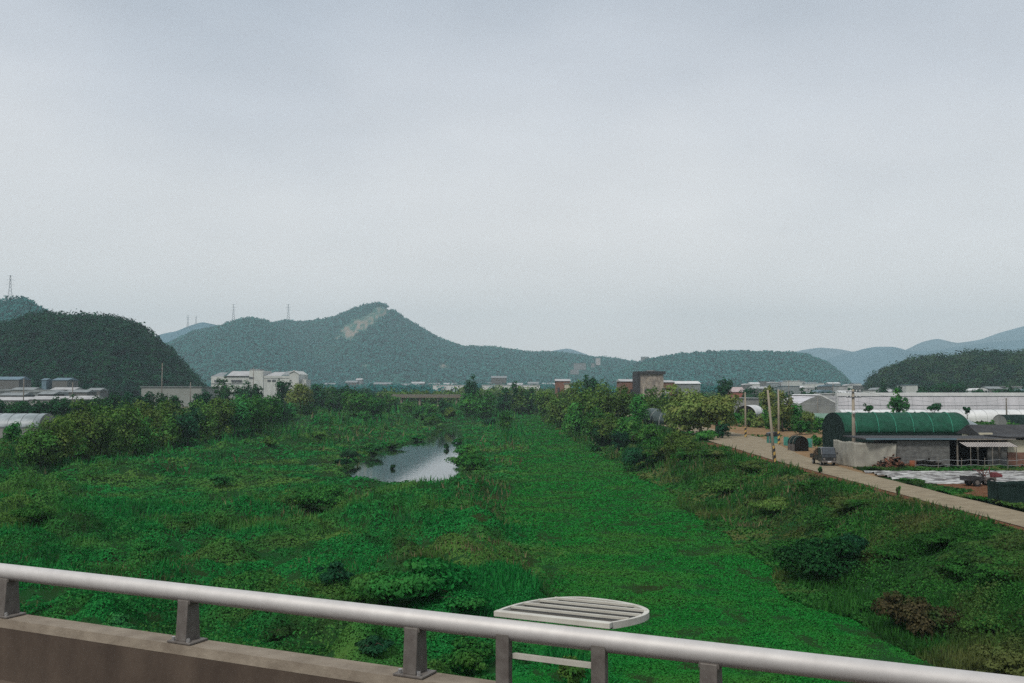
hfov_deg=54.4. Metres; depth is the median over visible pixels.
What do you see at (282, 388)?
round tree
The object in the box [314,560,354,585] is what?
marsh shrub
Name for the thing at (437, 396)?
bridge
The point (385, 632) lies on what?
marsh vegetation
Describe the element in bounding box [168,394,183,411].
dark tree
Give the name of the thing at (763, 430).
yard dirt
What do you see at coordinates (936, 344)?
highest distant range
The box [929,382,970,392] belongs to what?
dome tree
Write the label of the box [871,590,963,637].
bank shrub
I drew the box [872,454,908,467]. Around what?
scrap pile
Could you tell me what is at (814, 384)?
town shed
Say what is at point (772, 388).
plain trees
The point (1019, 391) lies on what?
plain tree
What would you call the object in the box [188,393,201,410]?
dark tree
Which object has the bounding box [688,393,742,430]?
airy tree
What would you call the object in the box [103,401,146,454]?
shrub tree
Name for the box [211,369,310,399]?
white factory
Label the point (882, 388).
plain tree
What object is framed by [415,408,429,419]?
bushy tree
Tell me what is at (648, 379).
block building
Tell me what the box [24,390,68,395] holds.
farm shed
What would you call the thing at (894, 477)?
mulch film
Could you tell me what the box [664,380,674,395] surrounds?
brick hall
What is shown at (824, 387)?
town shed
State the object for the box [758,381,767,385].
town shed
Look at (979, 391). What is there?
plain tree
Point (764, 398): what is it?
tall light tree
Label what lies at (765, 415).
yard bush
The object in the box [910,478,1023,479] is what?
mulch film
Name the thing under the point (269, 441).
marsh shrub
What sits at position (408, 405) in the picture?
bushy tree
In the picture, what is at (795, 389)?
town shed
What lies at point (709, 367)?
flat hill woodland
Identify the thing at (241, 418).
shrub tree
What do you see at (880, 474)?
mulch film
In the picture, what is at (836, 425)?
shade net shed
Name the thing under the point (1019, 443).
brick house
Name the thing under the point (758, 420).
yard bush
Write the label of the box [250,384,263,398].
round tree
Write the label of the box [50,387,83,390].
farm shed
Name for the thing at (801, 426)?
yard bush
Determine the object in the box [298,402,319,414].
bushy tree
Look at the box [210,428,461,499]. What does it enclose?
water
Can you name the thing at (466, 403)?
bushy tree
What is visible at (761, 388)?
town shed
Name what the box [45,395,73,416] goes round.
dark tree
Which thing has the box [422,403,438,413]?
bushy tree
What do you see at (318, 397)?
bushy tree
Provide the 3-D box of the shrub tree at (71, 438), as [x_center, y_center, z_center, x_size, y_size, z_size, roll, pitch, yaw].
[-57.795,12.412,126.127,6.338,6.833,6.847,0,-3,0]
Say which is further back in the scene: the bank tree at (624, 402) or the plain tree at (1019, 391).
the plain tree at (1019, 391)
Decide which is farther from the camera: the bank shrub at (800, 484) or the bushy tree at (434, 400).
the bushy tree at (434, 400)
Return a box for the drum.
[909,460,915,466]
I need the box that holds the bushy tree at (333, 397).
[323,386,343,411]
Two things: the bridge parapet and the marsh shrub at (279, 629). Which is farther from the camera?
the marsh shrub at (279, 629)
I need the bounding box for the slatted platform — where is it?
[494,597,648,682]
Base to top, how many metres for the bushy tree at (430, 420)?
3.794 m
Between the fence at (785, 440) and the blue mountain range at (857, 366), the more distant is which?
the blue mountain range at (857, 366)
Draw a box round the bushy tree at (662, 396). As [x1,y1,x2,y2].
[658,393,672,407]
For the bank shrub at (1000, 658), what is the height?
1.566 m
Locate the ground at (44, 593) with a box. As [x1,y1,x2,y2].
[0,387,1023,682]
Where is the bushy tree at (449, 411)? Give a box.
[443,406,455,416]
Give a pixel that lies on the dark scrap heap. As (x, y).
(920, 463)
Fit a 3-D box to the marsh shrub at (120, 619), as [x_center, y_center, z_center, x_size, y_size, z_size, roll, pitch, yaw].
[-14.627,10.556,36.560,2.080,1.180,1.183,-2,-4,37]
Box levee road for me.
[624,414,1023,526]
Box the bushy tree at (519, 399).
[510,386,530,413]
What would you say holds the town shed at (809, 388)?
on the ground at (44, 593)
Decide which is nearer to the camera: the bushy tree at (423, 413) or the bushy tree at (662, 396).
the bushy tree at (662, 396)
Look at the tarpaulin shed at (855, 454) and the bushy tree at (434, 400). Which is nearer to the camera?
the tarpaulin shed at (855, 454)
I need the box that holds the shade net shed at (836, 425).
[822,412,969,446]
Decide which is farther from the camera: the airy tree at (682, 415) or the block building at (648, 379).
the block building at (648, 379)
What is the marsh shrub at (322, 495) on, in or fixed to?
on the ground at (44, 593)
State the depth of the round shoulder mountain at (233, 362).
1712.02 m
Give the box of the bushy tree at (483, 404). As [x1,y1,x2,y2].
[470,390,496,417]
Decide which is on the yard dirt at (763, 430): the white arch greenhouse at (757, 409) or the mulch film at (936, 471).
the mulch film at (936, 471)
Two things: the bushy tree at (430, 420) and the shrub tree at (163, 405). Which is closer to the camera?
the shrub tree at (163, 405)
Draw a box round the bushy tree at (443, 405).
[436,400,451,413]
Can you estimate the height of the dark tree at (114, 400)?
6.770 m
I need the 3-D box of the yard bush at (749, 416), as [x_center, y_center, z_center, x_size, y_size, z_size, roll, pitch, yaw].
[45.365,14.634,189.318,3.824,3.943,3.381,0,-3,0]
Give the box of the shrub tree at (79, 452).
[65,431,88,458]
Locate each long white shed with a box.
[433,385,463,391]
[482,385,539,394]
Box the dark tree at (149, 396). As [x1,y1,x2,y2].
[130,391,156,417]
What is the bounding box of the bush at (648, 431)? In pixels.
[628,423,664,442]
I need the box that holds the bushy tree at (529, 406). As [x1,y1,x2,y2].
[520,387,537,413]
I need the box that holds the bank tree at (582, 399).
[568,379,594,427]
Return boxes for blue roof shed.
[0,377,30,388]
[52,378,77,388]
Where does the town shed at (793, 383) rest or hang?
on the ground at (44, 593)
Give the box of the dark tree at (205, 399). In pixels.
[198,385,214,410]
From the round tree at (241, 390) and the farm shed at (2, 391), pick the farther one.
the farm shed at (2, 391)
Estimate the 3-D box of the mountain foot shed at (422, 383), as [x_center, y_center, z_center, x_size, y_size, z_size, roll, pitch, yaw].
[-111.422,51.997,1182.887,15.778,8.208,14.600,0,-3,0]
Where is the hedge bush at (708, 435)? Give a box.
[686,430,720,440]
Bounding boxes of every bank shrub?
[620,445,659,468]
[637,435,674,458]
[662,430,702,454]
[670,447,699,460]
[691,446,733,459]
[698,479,739,495]
[733,459,769,471]
[747,496,788,510]
[768,539,794,553]
[772,537,863,580]
[791,480,825,489]
[819,496,876,511]
[835,532,869,565]
[857,600,880,612]
[866,548,911,559]
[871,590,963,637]
[909,528,967,546]
[932,554,977,578]
[956,613,1015,631]
[966,643,1023,676]
[971,563,1023,585]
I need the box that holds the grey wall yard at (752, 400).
[730,397,758,412]
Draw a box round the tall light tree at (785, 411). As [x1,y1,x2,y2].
[768,390,793,431]
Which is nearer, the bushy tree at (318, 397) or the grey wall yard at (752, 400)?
the grey wall yard at (752, 400)
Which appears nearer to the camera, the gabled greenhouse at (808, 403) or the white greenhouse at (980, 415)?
the white greenhouse at (980, 415)
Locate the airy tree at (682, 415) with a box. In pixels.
[659,384,714,435]
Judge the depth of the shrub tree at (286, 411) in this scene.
256.45 m
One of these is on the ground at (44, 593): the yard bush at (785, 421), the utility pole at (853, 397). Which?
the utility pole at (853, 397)
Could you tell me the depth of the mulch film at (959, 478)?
79.58 m
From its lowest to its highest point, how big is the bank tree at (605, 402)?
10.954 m
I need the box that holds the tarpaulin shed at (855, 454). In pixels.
[833,439,895,467]
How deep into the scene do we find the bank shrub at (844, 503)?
64.35 m
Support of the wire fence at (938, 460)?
on the ground at (44, 593)
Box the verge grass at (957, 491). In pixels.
[853,464,1023,509]
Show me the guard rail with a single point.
(711, 659)
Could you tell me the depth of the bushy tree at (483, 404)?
320.90 m
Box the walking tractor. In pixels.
[960,467,1002,486]
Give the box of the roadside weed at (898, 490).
[896,486,901,494]
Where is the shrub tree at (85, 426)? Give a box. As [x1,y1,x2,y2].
[59,397,113,461]
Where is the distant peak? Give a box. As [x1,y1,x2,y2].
[551,349,589,355]
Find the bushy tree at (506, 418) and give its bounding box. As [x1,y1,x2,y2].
[498,412,512,429]
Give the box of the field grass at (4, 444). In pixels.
[0,390,1019,530]
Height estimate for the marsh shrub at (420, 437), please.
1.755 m
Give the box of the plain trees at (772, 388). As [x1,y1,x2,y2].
[703,384,1023,397]
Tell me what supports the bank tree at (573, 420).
on the ground at (44, 593)
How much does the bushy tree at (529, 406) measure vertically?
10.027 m
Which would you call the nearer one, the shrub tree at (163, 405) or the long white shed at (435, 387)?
the shrub tree at (163, 405)
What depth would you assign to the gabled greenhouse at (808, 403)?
231.57 m
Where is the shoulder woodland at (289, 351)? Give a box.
[166,316,344,385]
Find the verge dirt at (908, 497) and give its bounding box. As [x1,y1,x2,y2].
[708,443,1023,529]
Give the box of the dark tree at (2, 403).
[0,397,9,412]
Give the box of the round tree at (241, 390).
[233,379,253,401]
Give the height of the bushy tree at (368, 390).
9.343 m
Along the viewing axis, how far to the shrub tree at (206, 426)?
182.70 m
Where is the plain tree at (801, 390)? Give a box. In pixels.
[799,387,808,393]
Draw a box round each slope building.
[570,369,578,374]
[574,363,585,369]
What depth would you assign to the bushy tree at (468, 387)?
348.43 m
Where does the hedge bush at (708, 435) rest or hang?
on the ground at (44, 593)
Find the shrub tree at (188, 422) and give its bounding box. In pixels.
[172,405,205,444]
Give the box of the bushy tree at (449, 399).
[440,391,462,404]
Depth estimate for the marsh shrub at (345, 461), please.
139.14 m
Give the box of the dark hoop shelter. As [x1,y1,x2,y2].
[788,435,808,450]
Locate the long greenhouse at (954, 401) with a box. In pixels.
[829,393,1023,409]
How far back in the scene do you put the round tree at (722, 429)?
151.29 m
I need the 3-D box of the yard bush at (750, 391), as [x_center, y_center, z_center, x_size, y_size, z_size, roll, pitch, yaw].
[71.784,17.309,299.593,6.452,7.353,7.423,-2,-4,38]
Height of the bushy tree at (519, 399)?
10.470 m
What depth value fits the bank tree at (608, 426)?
176.50 m
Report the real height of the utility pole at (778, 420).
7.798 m
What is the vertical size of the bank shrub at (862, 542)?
2.198 m
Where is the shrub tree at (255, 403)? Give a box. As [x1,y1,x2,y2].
[235,393,271,431]
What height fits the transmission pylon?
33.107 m
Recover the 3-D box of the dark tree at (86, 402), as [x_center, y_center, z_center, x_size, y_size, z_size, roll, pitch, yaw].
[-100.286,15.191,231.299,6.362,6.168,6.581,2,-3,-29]
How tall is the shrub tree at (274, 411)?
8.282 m
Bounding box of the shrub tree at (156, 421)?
[133,399,166,450]
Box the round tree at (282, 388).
[275,379,292,403]
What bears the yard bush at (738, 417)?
on the yard dirt at (763, 430)
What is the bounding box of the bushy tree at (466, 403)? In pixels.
[456,392,476,415]
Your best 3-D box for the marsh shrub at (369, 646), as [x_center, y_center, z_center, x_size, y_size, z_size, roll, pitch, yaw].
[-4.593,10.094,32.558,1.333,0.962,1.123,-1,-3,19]
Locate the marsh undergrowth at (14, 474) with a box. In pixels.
[0,405,472,653]
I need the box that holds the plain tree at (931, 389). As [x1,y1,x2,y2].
[928,387,938,392]
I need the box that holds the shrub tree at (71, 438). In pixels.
[34,415,84,465]
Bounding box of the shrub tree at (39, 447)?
[13,421,63,466]
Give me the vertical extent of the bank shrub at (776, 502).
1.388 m
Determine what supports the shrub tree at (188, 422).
on the ground at (44, 593)
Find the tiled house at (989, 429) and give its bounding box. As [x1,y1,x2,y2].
[957,425,1023,435]
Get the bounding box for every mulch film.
[863,471,1023,472]
[872,471,1023,473]
[875,473,1022,475]
[883,472,1023,473]
[885,474,1023,476]
[889,476,1023,478]
[897,475,1019,476]
[899,477,1023,479]
[905,480,1023,482]
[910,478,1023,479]
[925,482,981,483]
[927,481,1007,481]
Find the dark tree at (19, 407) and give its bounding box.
[0,401,30,412]
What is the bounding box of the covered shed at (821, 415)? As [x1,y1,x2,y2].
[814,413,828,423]
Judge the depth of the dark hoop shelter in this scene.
119.23 m
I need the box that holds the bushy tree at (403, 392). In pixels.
[396,390,410,403]
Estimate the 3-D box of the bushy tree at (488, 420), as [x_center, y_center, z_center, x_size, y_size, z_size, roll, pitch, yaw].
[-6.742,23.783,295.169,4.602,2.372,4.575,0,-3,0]
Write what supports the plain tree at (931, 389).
on the ground at (44, 593)
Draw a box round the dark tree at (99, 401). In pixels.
[88,395,105,413]
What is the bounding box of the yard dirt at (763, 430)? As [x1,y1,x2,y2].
[690,424,877,475]
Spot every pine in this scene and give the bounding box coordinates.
[862,403,873,411]
[926,403,942,411]
[962,406,970,418]
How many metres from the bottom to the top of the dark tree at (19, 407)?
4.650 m
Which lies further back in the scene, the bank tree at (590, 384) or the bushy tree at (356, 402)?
the bank tree at (590, 384)
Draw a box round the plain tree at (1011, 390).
[1002,384,1015,392]
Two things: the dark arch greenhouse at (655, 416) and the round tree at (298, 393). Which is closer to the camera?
the dark arch greenhouse at (655, 416)
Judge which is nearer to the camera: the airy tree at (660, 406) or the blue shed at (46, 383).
the airy tree at (660, 406)
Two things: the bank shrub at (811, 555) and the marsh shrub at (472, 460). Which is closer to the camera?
the bank shrub at (811, 555)
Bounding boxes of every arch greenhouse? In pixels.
[0,413,54,437]
[642,408,667,424]
[736,405,763,417]
[992,414,1023,424]
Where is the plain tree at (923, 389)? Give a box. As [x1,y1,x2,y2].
[916,386,927,392]
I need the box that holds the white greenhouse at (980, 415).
[836,409,1023,421]
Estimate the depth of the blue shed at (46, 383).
470.54 m
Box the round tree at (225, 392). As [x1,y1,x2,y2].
[212,377,235,405]
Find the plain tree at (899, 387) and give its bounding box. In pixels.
[891,385,903,392]
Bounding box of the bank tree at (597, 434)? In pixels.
[592,428,609,445]
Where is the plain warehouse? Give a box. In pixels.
[140,386,218,406]
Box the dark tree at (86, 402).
[65,394,91,418]
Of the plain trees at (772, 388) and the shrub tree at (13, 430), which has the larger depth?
the plain trees at (772, 388)
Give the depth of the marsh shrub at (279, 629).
38.32 m
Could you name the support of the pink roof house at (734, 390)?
on the ground at (44, 593)
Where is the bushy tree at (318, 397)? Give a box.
[308,384,328,410]
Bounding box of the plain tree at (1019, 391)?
[1015,388,1023,392]
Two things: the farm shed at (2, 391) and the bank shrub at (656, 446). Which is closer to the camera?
the bank shrub at (656, 446)
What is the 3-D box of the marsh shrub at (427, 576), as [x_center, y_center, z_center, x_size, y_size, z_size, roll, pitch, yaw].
[-4.005,10.012,41.742,5.581,2.148,4.433,0,-3,0]
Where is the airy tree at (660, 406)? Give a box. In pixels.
[657,393,673,411]
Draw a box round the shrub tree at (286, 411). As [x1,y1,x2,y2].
[273,398,292,427]
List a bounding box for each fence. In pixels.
[783,435,812,447]
[915,458,1016,467]
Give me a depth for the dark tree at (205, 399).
230.77 m
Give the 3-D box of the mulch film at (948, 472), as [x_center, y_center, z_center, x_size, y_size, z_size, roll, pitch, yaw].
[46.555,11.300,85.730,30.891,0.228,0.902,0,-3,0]
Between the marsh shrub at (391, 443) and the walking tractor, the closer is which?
the walking tractor
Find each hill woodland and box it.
[0,310,206,397]
[586,349,850,386]
[861,347,1023,392]
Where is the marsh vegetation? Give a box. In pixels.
[0,400,680,682]
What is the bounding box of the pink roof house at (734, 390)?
[728,387,743,396]
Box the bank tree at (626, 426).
[610,417,644,445]
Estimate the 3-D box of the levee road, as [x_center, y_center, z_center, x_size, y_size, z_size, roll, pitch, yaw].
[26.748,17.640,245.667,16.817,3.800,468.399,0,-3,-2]
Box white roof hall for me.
[674,381,700,396]
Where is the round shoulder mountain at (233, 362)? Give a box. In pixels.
[191,333,293,381]
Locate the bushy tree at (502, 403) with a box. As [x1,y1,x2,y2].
[494,387,512,412]
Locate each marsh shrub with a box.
[8,501,57,522]
[99,613,136,629]
[130,542,175,558]
[207,570,286,591]
[209,472,237,487]
[259,436,277,445]
[263,621,292,640]
[285,486,309,502]
[290,483,348,510]
[312,431,326,436]
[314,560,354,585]
[334,458,351,465]
[335,583,404,602]
[339,449,361,457]
[349,555,481,601]
[354,635,394,656]
[357,443,383,450]
[359,411,371,418]
[381,441,406,446]
[408,434,427,439]
[430,588,491,613]
[436,635,494,672]
[444,452,493,468]
[452,438,462,442]
[453,443,480,455]
[557,654,585,682]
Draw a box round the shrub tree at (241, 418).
[222,395,250,435]
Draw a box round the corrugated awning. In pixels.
[960,442,1017,466]
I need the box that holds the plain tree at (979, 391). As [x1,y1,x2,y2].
[972,389,984,392]
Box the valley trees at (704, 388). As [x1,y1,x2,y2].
[207,382,732,393]
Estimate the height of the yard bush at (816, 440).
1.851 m
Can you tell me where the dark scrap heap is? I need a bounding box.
[916,458,946,467]
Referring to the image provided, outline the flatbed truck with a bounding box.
[810,447,837,465]
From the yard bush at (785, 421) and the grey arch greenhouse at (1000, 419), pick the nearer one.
the grey arch greenhouse at (1000, 419)
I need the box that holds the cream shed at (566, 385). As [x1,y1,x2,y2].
[563,383,570,389]
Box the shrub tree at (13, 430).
[0,421,24,444]
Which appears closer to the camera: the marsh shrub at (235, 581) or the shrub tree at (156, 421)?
the marsh shrub at (235, 581)
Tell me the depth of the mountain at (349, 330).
2150.24 m
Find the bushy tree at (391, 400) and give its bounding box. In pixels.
[384,393,402,410]
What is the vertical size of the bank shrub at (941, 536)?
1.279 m
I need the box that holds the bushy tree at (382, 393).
[376,388,392,399]
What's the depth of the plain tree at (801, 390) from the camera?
399.14 m
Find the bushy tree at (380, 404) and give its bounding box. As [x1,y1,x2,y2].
[362,392,386,415]
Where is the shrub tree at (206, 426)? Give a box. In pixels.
[186,398,219,440]
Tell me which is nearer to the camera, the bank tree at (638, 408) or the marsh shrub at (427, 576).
the marsh shrub at (427, 576)
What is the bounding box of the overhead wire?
[857,401,1004,410]
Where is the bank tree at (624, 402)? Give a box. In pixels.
[613,384,637,419]
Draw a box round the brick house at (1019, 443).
[983,434,1023,465]
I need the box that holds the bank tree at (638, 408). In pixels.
[626,393,649,423]
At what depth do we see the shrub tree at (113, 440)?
138.94 m
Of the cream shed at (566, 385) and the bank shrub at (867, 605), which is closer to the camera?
the bank shrub at (867, 605)
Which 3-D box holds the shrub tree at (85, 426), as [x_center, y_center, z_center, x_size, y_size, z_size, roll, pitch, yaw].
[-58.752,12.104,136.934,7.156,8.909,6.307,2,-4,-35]
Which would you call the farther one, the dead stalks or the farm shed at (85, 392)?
the farm shed at (85, 392)
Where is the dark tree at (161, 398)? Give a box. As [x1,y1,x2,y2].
[153,392,170,413]
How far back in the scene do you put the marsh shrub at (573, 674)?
32.77 m
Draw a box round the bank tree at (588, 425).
[580,405,610,439]
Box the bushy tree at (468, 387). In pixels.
[460,373,479,399]
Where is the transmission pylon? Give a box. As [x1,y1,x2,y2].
[7,275,13,299]
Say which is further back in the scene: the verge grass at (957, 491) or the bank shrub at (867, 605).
the verge grass at (957, 491)
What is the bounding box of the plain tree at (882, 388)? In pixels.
[876,382,889,392]
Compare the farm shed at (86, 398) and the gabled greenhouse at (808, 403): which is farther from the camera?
the farm shed at (86, 398)
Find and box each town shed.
[741,383,751,389]
[747,382,759,385]
[748,386,766,394]
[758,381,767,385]
[766,382,779,389]
[777,386,799,394]
[783,381,799,385]
[800,386,814,392]
[802,382,818,389]
[813,390,833,392]
[814,393,835,397]
[817,385,835,390]
[825,382,840,385]
[833,386,847,391]
[842,384,854,389]
[852,385,866,389]
[854,390,875,392]
[897,385,917,392]
[966,388,987,392]
[981,386,1002,392]
[998,386,1021,389]
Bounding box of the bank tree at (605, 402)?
[584,379,622,419]
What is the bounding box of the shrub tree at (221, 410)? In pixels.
[205,395,236,438]
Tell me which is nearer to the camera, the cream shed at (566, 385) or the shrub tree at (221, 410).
the shrub tree at (221, 410)
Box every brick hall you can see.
[616,379,632,397]
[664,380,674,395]
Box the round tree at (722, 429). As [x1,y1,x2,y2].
[715,423,730,437]
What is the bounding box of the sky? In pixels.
[0,0,1023,360]
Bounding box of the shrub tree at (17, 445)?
[13,436,31,458]
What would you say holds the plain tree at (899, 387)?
on the ground at (44, 593)
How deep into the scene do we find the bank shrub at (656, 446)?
127.09 m
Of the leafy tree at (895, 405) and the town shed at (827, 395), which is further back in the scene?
the town shed at (827, 395)
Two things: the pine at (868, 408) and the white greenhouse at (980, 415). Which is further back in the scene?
the white greenhouse at (980, 415)
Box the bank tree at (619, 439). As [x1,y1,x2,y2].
[609,430,631,450]
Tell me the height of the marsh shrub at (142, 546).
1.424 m
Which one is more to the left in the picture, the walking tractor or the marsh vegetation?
the marsh vegetation
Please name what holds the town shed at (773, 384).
on the ground at (44, 593)
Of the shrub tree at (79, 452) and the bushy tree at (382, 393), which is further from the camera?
the bushy tree at (382, 393)
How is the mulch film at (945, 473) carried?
on the yard dirt at (763, 430)
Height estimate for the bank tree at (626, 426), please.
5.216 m
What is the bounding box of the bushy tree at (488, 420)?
[482,418,495,424]
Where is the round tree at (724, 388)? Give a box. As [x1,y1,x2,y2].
[714,377,732,398]
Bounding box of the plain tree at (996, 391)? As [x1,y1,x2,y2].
[988,388,1001,392]
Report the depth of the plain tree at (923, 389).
399.51 m
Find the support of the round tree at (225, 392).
on the ground at (44, 593)
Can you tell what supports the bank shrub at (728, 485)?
on the ground at (44, 593)
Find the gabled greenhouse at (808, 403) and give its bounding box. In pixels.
[775,394,835,412]
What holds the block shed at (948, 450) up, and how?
on the ground at (44, 593)
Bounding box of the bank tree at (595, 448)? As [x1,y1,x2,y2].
[590,446,601,451]
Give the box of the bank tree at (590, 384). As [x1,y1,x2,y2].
[581,375,598,396]
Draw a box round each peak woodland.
[0,295,53,321]
[273,301,638,383]
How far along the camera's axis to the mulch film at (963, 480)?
77.58 m
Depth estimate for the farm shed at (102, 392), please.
422.83 m
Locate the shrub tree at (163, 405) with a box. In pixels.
[153,398,185,444]
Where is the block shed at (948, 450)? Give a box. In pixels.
[842,435,1015,466]
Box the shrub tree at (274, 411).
[258,394,282,428]
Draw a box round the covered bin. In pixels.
[766,432,777,442]
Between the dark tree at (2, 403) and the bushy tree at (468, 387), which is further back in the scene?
the bushy tree at (468, 387)
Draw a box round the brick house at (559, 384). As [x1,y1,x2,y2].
[554,379,570,397]
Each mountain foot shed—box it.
[345,381,358,386]
[356,378,362,385]
[373,382,391,385]
[411,382,424,385]
[491,376,506,384]
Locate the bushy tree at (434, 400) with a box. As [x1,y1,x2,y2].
[423,391,444,402]
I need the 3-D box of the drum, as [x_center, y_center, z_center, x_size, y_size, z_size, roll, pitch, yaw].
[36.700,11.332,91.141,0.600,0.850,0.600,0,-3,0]
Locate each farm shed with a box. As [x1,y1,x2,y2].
[0,389,10,393]
[0,393,34,396]
[0,397,31,404]
[11,387,43,392]
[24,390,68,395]
[29,396,74,409]
[38,391,64,395]
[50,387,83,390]
[67,390,96,395]
[70,396,103,401]
[88,388,108,397]
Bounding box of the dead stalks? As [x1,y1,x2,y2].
[585,424,994,672]
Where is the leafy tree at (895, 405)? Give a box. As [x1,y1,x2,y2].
[887,388,909,411]
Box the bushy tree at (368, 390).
[359,388,375,399]
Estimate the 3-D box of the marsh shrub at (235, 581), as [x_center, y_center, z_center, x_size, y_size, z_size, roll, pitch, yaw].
[-12.402,11.441,46.477,3.823,1.498,3.904,0,-3,0]
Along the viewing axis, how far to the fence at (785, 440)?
131.14 m
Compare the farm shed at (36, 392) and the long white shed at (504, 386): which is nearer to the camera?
the farm shed at (36, 392)
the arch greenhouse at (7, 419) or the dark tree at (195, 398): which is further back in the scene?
the dark tree at (195, 398)
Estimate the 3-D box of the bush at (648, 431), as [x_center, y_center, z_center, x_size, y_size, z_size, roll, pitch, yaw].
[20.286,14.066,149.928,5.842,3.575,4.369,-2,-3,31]
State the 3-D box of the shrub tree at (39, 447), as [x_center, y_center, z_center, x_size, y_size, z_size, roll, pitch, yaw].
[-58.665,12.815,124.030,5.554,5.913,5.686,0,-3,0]
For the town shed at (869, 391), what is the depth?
479.42 m
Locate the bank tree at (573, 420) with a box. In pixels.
[560,402,586,436]
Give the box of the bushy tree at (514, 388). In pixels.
[510,381,519,413]
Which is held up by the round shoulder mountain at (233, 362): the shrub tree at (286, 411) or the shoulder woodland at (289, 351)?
the shoulder woodland at (289, 351)
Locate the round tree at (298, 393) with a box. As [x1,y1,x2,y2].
[283,383,314,411]
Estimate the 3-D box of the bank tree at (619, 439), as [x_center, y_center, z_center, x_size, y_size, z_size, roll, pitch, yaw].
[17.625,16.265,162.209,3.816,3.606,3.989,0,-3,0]
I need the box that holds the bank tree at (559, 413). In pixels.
[544,394,570,427]
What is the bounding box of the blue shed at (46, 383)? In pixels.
[42,378,51,389]
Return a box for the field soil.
[933,484,1020,503]
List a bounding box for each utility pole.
[161,363,162,392]
[744,392,746,436]
[767,390,775,462]
[778,389,779,443]
[846,389,860,441]
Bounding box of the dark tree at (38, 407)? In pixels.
[25,399,56,414]
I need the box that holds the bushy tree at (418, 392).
[408,390,428,401]
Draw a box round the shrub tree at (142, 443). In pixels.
[123,408,162,455]
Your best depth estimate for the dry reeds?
79.74 m
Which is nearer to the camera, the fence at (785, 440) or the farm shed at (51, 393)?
the fence at (785, 440)
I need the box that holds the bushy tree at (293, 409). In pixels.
[286,403,296,416]
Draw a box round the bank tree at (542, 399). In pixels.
[529,388,562,419]
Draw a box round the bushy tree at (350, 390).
[337,384,361,413]
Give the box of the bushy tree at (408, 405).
[397,401,415,412]
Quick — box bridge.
[391,394,462,405]
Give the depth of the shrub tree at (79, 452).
133.40 m
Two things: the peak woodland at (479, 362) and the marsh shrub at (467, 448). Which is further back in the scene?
the peak woodland at (479, 362)
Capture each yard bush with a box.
[731,413,743,425]
[739,387,761,405]
[739,408,755,426]
[750,413,764,427]
[762,409,774,428]
[772,414,791,430]
[785,402,804,430]
[790,416,812,433]
[799,410,816,429]
[811,434,821,445]
[812,416,823,432]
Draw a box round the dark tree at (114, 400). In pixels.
[102,391,122,411]
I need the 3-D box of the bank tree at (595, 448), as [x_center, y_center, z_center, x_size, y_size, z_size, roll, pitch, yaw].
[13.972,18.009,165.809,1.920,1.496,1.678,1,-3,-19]
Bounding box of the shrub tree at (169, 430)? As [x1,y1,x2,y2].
[153,409,182,448]
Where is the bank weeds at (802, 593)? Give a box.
[530,409,1023,672]
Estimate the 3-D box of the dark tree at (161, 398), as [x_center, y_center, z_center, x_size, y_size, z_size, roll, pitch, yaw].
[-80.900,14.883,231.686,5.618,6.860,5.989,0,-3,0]
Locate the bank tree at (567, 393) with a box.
[558,381,578,402]
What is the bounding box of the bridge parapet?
[0,614,495,682]
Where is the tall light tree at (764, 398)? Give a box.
[758,385,775,428]
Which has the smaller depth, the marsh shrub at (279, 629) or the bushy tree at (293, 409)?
the marsh shrub at (279, 629)
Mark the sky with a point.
(623, 179)
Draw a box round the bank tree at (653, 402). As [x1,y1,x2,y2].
[640,385,663,408]
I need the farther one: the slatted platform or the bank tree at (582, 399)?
the bank tree at (582, 399)
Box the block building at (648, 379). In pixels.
[632,370,665,397]
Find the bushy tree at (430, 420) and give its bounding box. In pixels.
[422,415,438,425]
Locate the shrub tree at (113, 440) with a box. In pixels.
[83,402,126,457]
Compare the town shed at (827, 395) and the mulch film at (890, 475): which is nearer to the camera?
the mulch film at (890, 475)
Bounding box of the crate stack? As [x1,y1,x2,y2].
[987,480,1023,505]
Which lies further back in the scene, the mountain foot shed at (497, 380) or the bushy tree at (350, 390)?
the mountain foot shed at (497, 380)
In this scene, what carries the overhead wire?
attached to the utility pole
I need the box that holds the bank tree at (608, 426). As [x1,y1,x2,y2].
[591,412,619,442]
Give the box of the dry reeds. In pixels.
[1,412,543,614]
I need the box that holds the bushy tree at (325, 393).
[320,391,330,409]
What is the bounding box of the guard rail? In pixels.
[0,563,1023,682]
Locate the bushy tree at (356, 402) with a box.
[341,391,375,415]
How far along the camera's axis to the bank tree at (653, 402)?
215.53 m
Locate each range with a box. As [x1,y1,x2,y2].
[157,322,217,342]
[796,326,1023,359]
[826,340,1023,384]

